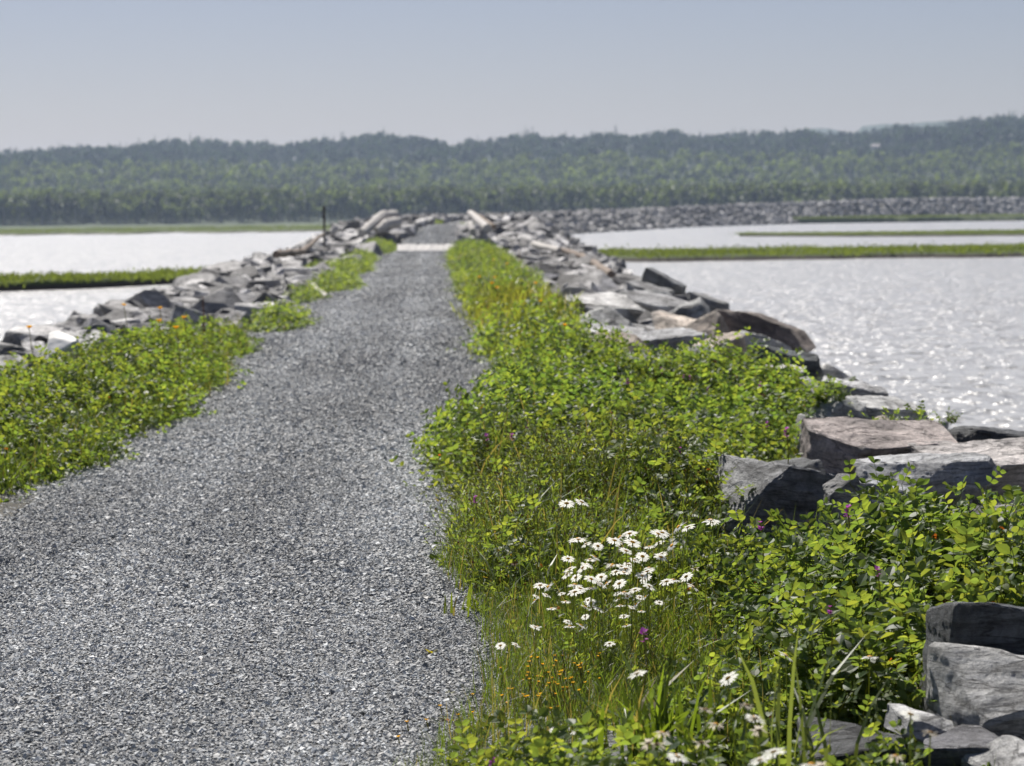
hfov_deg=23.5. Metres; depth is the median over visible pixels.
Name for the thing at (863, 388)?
boulder
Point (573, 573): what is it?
daisy
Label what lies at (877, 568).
pea flower
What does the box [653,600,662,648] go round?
daisy
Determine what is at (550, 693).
trefoil flower
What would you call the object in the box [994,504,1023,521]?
boulder
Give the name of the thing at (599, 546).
daisy
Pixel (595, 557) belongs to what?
daisy
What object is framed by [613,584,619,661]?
daisy
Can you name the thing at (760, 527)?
pea flower
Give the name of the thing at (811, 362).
boulder
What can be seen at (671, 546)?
daisy
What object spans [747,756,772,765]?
daisy
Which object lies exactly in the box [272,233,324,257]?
driftwood log
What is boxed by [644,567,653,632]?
daisy
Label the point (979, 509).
boulder
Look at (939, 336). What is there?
water
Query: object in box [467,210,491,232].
driftwood log
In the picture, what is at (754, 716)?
daisy
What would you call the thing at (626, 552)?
daisy
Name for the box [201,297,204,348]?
dry stalk
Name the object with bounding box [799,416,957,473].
boulder
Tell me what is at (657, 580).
daisy
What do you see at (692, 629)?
daisy
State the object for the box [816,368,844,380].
boulder
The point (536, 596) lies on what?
daisy
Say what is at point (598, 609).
daisy
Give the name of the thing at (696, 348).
boulder
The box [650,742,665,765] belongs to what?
daisy
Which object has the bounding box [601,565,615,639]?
daisy
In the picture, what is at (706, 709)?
daisy
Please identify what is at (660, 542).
daisy
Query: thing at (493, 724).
grass clump
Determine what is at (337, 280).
leafy clump
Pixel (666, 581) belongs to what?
daisy
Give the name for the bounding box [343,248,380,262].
leafy clump
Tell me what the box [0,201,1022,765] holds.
ground
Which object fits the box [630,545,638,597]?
daisy
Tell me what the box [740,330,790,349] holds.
boulder
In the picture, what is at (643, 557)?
daisy
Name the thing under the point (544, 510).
grass clump
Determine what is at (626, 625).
daisy
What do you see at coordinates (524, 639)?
grass
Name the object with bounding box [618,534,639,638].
daisy
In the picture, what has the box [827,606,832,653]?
pea flower
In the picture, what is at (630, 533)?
daisy
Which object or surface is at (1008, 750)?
boulder
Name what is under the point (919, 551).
beach pea cover
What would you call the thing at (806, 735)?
grass clump
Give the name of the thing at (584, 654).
daisy
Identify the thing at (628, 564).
daisy
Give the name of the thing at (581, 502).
daisy
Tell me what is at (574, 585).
daisy
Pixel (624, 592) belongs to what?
daisy
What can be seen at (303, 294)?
leafy clump
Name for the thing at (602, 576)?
daisy
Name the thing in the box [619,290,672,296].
boulder
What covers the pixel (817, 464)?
boulder
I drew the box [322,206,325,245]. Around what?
wooden post
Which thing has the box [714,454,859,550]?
boulder
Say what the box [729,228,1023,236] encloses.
marsh grass
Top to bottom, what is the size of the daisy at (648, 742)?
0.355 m
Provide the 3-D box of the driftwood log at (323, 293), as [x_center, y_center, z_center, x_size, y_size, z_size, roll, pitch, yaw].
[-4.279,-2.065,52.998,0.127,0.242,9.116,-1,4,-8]
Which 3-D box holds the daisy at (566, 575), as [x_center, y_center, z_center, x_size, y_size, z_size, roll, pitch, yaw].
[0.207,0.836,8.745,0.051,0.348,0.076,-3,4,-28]
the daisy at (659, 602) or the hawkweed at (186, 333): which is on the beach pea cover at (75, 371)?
the hawkweed at (186, 333)
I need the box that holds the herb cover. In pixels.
[412,396,789,692]
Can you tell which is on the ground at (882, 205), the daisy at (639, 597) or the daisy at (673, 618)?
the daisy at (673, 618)
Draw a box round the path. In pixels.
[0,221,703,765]
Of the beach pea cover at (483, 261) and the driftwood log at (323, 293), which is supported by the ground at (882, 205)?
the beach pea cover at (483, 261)
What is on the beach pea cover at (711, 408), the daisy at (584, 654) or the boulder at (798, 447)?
the boulder at (798, 447)
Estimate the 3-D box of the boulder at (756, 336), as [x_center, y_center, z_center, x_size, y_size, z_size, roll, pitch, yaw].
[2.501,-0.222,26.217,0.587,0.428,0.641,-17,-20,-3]
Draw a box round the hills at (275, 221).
[0,139,1023,226]
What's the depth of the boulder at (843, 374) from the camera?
30.36 m
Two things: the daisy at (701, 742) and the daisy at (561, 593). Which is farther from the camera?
the daisy at (561, 593)
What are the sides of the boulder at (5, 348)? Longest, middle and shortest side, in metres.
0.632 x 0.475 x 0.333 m
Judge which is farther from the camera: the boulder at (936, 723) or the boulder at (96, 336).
the boulder at (96, 336)
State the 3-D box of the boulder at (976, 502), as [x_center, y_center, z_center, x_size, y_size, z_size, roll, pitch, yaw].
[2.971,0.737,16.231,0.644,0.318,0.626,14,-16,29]
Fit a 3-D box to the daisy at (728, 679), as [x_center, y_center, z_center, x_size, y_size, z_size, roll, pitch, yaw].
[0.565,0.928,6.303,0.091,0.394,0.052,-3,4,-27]
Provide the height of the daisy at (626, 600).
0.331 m
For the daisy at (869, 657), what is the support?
on the ground at (882, 205)
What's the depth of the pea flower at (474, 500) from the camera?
11.19 m
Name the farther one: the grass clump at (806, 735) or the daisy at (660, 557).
the daisy at (660, 557)
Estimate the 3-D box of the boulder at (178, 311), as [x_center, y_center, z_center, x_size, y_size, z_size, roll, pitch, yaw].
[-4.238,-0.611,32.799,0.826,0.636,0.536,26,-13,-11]
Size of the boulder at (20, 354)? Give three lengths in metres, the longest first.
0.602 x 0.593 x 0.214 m
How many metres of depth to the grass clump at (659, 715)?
7.01 m
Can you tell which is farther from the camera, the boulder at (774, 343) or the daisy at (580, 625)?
the boulder at (774, 343)
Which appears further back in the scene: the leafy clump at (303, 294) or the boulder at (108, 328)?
the leafy clump at (303, 294)
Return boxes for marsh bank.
[0,223,337,229]
[0,272,184,291]
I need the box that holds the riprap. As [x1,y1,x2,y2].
[0,196,1023,392]
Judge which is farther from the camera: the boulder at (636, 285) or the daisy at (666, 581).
the boulder at (636, 285)
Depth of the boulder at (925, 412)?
23.89 m
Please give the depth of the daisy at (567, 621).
8.31 m
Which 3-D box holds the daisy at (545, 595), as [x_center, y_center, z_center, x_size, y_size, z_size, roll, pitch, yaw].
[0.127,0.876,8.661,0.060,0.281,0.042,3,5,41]
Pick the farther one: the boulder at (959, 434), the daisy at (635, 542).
the boulder at (959, 434)
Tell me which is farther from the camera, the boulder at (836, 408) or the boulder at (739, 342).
the boulder at (739, 342)
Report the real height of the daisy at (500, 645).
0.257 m
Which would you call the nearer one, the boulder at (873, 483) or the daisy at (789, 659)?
the daisy at (789, 659)
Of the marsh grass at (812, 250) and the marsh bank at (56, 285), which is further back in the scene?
the marsh grass at (812, 250)
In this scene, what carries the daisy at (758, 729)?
on the beach pea cover at (919, 551)
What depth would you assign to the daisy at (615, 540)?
8.83 m
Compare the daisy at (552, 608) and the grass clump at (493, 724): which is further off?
the daisy at (552, 608)
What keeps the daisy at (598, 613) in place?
on the ground at (882, 205)
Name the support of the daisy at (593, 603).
on the ground at (882, 205)
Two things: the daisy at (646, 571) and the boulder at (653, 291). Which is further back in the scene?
the boulder at (653, 291)
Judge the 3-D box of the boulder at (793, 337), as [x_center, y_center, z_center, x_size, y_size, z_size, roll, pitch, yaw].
[2.969,-0.600,29.627,1.440,0.450,0.822,21,12,16]
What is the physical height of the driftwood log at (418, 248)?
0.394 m
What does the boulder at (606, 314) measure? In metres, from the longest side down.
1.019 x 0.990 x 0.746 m
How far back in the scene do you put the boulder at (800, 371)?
22.15 m
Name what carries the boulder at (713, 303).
on the riprap
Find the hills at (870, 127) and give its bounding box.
[758,121,946,149]
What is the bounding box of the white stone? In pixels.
[47,331,78,357]
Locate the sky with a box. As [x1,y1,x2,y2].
[0,0,1023,159]
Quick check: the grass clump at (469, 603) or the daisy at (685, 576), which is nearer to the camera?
the daisy at (685, 576)
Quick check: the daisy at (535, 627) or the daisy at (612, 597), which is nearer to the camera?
the daisy at (535, 627)
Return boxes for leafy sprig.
[720,358,769,389]
[792,372,856,411]
[847,406,902,419]
[880,400,945,424]
[945,406,961,424]
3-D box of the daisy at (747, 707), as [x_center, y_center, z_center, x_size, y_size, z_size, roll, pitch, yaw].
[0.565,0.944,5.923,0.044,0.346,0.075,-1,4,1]
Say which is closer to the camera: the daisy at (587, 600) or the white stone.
the daisy at (587, 600)
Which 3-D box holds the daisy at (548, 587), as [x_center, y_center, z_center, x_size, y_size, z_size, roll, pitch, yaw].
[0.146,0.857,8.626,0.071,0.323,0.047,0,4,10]
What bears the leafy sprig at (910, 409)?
on the boulder at (959, 434)
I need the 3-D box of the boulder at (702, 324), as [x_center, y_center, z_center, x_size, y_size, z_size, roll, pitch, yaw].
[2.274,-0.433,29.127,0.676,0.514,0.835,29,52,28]
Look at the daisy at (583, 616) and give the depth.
8.53 m
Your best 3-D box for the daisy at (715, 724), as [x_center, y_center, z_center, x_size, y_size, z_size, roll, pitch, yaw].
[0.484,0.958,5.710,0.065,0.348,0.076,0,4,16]
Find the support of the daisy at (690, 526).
on the grass at (524, 639)
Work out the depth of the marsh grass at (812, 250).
176.14 m
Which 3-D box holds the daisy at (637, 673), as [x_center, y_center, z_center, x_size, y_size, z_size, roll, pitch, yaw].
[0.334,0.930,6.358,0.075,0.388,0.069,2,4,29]
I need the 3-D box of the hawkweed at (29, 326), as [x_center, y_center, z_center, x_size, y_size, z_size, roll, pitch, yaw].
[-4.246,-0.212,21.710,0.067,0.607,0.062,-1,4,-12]
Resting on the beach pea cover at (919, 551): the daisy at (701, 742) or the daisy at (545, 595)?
the daisy at (701, 742)
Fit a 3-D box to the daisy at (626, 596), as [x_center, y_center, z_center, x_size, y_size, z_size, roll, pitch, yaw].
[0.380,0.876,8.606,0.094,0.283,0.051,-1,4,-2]
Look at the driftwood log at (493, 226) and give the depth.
121.55 m
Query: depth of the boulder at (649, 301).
34.98 m
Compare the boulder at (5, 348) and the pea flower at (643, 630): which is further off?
the boulder at (5, 348)
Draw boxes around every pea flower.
[473,495,477,522]
[639,627,647,693]
[757,521,763,564]
[765,421,768,449]
[783,427,788,462]
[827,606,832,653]
[843,504,850,552]
[875,565,880,601]
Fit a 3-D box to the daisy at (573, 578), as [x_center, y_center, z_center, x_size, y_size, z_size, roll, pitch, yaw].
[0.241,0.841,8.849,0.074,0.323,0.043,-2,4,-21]
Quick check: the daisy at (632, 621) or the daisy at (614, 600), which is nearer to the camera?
the daisy at (632, 621)
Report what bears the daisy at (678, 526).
on the ground at (882, 205)
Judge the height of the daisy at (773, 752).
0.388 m
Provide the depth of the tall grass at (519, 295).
34.90 m
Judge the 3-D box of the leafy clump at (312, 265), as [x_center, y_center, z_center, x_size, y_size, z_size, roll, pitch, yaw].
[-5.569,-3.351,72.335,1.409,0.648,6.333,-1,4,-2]
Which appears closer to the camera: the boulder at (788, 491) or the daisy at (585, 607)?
the daisy at (585, 607)
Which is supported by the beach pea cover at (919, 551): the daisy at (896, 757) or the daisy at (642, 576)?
the daisy at (896, 757)
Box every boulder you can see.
[0,344,25,354]
[0,354,27,369]
[3,351,47,368]
[26,344,87,362]
[79,330,124,347]
[81,322,118,337]
[170,304,220,328]
[566,292,645,319]
[575,307,633,332]
[587,307,637,323]
[590,323,645,333]
[591,331,652,355]
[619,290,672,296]
[626,280,674,297]
[626,289,687,311]
[630,328,707,355]
[642,267,686,294]
[651,310,696,329]
[668,297,710,318]
[679,343,720,366]
[682,311,729,337]
[685,292,729,311]
[693,332,746,364]
[711,309,815,352]
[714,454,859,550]
[737,364,803,374]
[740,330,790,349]
[745,333,769,355]
[752,345,823,379]
[771,457,825,472]
[793,414,810,454]
[796,430,801,452]
[796,717,908,765]
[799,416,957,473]
[800,376,820,388]
[805,393,868,418]
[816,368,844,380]
[820,364,848,378]
[821,376,888,395]
[822,473,868,525]
[846,395,921,419]
[853,452,1001,507]
[860,479,925,505]
[875,415,889,419]
[884,703,953,742]
[908,437,1023,499]
[912,409,928,419]
[919,602,1023,713]
[921,724,998,765]
[925,642,1023,739]
[936,420,948,428]
[947,426,1023,442]
[961,735,1023,765]
[967,506,991,529]
[972,498,999,505]
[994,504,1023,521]
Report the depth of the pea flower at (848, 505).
9.88 m
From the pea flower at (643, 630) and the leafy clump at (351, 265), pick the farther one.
the leafy clump at (351, 265)
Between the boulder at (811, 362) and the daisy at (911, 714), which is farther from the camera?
the boulder at (811, 362)
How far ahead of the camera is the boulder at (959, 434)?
14.98 m
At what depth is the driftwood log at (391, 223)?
119.47 m
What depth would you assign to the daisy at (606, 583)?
8.59 m
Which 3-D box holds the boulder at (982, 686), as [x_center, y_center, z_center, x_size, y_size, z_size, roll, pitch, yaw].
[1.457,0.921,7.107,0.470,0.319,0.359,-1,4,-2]
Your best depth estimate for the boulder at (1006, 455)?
13.74 m
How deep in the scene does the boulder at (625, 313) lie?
33.60 m
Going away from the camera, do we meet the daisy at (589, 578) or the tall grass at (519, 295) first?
the daisy at (589, 578)
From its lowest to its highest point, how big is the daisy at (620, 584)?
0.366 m
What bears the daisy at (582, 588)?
on the ground at (882, 205)
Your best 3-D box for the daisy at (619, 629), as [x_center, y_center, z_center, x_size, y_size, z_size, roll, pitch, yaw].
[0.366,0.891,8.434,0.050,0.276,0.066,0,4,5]
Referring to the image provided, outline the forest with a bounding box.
[0,109,1023,225]
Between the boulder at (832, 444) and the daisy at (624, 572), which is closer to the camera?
the daisy at (624, 572)
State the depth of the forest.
1767.40 m
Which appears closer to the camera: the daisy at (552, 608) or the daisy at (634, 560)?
the daisy at (552, 608)
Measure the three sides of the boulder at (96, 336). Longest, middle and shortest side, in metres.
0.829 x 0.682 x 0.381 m
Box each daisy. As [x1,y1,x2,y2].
[495,642,511,711]
[512,642,523,706]
[529,624,539,697]
[531,583,547,671]
[531,594,538,637]
[531,598,547,653]
[539,593,551,652]
[544,583,558,666]
[545,607,555,680]
[546,589,582,681]
[553,499,573,605]
[555,601,569,655]
[557,592,565,634]
[559,555,574,640]
[560,537,587,656]
[560,540,579,630]
[562,572,577,644]
[563,566,578,628]
[563,620,572,660]
[564,625,575,691]
[565,583,582,679]
[570,586,585,661]
[571,574,582,642]
[572,499,593,599]
[573,542,590,619]
[574,623,586,697]
[577,563,596,662]
[578,605,589,670]
[580,558,594,635]
[580,587,597,670]
[580,624,590,699]
[581,562,594,652]
[581,606,594,659]
[581,614,590,671]
[582,575,599,663]
[583,597,597,654]
[587,599,596,660]
[590,555,600,636]
[591,580,605,656]
[592,542,607,613]
[593,642,614,712]
[595,573,609,649]
[595,606,605,654]
[596,582,612,660]
[597,570,620,653]
[598,584,607,632]
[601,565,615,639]
[602,580,618,659]
[603,537,627,624]
[606,566,631,650]
[607,563,617,639]
[611,594,631,659]
[612,604,625,666]
[613,579,632,665]
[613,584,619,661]
[614,564,624,635]
[615,571,629,652]
[615,591,629,681]
[616,547,631,634]
[616,614,629,670]
[617,624,630,686]
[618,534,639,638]
[621,569,631,656]
[623,530,640,603]
[623,562,633,611]
[624,537,640,664]
[626,670,654,759]
[627,587,641,649]
[628,557,643,634]
[628,606,637,640]
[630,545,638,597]
[632,600,648,667]
[633,572,648,662]
[635,595,643,635]
[636,552,653,644]
[639,738,654,765]
[640,569,657,658]
[640,574,652,650]
[640,579,673,684]
[641,546,652,618]
[643,583,657,677]
[644,552,665,619]
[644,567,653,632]
[650,530,664,632]
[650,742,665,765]
[651,554,669,642]
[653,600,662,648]
[654,529,674,634]
[654,540,665,594]
[655,731,670,765]
[664,579,681,666]
[667,524,694,627]
[668,542,682,630]
[668,752,688,765]
[673,522,696,615]
[680,572,698,670]
[687,583,703,687]
[691,567,704,616]
[692,740,710,765]
[697,519,717,621]
[698,707,711,765]
[702,519,720,612]
[709,722,723,765]
[719,671,737,765]
[739,714,764,765]
[740,702,754,765]
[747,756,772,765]
[748,715,761,765]
[751,725,766,763]
[763,748,784,765]
[780,652,791,728]
[801,762,817,765]
[816,761,826,765]
[861,655,877,725]
[888,755,902,765]
[899,709,919,765]
[922,730,936,765]
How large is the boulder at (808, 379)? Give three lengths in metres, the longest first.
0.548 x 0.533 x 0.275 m
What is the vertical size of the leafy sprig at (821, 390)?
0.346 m
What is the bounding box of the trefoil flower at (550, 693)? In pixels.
[547,682,551,708]
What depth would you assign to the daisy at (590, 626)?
8.51 m
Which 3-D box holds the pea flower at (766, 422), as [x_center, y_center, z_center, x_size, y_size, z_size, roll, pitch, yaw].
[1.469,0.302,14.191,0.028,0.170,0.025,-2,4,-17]
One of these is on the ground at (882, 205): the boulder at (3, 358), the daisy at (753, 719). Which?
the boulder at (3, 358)
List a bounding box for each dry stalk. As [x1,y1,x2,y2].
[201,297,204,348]
[735,543,738,643]
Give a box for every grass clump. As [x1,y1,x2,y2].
[416,674,550,752]
[442,583,508,616]
[478,483,565,545]
[510,534,604,610]
[555,642,747,765]
[735,626,887,765]
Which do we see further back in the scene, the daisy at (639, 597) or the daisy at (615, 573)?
the daisy at (615, 573)
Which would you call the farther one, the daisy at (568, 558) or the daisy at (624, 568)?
the daisy at (568, 558)
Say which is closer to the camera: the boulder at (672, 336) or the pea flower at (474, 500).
the pea flower at (474, 500)
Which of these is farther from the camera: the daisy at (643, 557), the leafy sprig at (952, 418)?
the leafy sprig at (952, 418)
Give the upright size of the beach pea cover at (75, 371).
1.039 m
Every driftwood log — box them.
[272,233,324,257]
[311,283,329,297]
[358,210,399,236]
[374,217,401,233]
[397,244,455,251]
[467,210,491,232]
[467,221,475,233]
[473,211,496,228]
[531,241,561,252]
[560,247,615,277]
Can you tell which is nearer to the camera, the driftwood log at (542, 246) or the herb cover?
the herb cover
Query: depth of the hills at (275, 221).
1187.72 m
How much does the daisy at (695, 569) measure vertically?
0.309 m
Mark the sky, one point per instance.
(94, 73)
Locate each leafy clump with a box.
[242,297,322,332]
[282,281,331,302]
[302,259,331,267]
[307,268,369,292]
[327,252,377,274]
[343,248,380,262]
[362,235,396,253]
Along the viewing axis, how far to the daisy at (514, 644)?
7.89 m
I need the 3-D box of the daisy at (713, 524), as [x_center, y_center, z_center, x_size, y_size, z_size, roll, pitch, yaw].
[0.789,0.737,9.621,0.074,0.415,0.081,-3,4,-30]
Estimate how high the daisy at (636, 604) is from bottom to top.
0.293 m
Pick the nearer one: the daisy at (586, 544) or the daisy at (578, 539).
the daisy at (578, 539)
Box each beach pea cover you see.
[0,312,266,502]
[389,318,818,499]
[429,406,1023,765]
[437,236,629,377]
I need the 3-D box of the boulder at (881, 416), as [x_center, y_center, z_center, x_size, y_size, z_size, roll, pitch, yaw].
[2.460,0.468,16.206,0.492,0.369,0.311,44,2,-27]
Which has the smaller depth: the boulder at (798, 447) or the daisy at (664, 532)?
the daisy at (664, 532)
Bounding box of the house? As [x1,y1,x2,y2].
[871,144,880,150]
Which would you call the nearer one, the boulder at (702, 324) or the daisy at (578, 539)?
the daisy at (578, 539)
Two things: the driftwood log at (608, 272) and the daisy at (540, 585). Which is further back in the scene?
the driftwood log at (608, 272)
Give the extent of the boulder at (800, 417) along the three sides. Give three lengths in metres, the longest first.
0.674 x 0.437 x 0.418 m
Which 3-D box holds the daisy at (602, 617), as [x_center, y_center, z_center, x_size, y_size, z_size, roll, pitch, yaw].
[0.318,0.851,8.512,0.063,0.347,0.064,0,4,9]
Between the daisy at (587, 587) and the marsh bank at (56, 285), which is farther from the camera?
the marsh bank at (56, 285)
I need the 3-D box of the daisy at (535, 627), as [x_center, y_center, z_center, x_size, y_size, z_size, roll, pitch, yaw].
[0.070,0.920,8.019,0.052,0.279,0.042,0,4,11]
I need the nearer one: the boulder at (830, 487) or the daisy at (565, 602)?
the daisy at (565, 602)
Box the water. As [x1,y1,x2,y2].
[0,221,1023,430]
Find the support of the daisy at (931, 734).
on the beach pea cover at (919, 551)
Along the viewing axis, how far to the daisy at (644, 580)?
8.66 m
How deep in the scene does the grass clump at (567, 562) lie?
9.79 m
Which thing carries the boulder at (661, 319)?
on the ground at (882, 205)
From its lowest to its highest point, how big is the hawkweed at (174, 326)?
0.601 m
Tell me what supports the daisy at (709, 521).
on the ground at (882, 205)
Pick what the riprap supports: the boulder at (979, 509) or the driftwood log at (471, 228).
the driftwood log at (471, 228)
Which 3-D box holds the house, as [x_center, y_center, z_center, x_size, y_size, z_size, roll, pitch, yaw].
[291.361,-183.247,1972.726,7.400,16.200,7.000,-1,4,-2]
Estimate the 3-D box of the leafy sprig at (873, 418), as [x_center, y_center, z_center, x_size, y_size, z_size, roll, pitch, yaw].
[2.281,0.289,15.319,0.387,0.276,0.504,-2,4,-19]
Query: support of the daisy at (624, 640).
on the ground at (882, 205)
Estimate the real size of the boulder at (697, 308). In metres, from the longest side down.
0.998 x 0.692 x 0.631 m
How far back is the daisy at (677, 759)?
5.38 m
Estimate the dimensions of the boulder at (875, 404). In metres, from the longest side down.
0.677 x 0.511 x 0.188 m
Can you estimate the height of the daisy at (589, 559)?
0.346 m
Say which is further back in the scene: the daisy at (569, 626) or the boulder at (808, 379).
the boulder at (808, 379)
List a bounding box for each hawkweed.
[27,325,33,362]
[156,318,163,362]
[173,325,180,379]
[182,316,188,361]
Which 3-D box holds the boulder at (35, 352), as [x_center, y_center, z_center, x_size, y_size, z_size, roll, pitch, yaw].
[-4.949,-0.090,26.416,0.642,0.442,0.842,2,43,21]
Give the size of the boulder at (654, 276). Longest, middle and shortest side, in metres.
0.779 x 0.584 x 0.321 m
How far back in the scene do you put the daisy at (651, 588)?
8.38 m
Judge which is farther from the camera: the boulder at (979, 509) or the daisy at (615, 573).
the boulder at (979, 509)
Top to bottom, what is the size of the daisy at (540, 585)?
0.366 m
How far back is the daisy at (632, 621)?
8.52 m
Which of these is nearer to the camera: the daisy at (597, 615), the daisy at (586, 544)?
the daisy at (597, 615)
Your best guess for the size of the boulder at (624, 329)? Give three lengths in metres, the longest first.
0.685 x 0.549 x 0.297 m
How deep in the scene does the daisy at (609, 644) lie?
7.74 m
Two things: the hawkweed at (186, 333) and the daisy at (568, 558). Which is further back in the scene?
the hawkweed at (186, 333)
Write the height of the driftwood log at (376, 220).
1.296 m
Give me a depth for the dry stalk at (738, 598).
8.09 m
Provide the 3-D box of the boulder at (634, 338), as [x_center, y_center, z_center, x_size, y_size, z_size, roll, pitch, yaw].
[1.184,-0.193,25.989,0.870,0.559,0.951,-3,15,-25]
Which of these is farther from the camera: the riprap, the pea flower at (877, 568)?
the riprap
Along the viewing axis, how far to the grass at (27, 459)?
16.86 m
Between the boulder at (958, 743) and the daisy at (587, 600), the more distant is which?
the daisy at (587, 600)
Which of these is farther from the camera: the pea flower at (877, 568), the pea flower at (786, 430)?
the pea flower at (786, 430)
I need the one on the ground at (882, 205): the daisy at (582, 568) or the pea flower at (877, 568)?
the daisy at (582, 568)
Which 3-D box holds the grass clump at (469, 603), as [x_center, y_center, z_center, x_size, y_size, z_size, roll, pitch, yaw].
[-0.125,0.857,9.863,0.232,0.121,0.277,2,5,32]
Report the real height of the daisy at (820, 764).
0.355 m
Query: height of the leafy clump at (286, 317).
0.660 m
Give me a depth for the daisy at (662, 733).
5.62 m
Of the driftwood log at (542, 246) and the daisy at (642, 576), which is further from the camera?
the driftwood log at (542, 246)
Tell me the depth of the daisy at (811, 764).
5.28 m
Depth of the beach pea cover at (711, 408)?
16.86 m
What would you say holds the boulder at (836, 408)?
on the ground at (882, 205)
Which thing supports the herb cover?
on the ground at (882, 205)
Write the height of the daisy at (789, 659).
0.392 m
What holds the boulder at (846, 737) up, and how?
on the ground at (882, 205)
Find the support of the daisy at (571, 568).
on the ground at (882, 205)
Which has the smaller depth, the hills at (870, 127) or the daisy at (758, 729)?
the daisy at (758, 729)
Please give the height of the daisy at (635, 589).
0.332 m
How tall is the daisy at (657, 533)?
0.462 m
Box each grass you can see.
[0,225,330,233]
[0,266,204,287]
[0,312,262,494]
[357,450,1003,765]
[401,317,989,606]
[445,240,589,371]
[597,240,1023,259]
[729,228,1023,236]
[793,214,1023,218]
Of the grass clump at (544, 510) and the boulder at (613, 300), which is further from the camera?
the boulder at (613, 300)
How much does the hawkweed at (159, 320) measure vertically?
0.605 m
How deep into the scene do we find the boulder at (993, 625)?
7.35 m
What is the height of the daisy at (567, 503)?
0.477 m
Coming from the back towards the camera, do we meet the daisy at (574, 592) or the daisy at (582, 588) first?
the daisy at (582, 588)
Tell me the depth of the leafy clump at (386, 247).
111.76 m
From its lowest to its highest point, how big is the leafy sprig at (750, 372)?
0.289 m
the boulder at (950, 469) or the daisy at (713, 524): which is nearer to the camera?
the daisy at (713, 524)

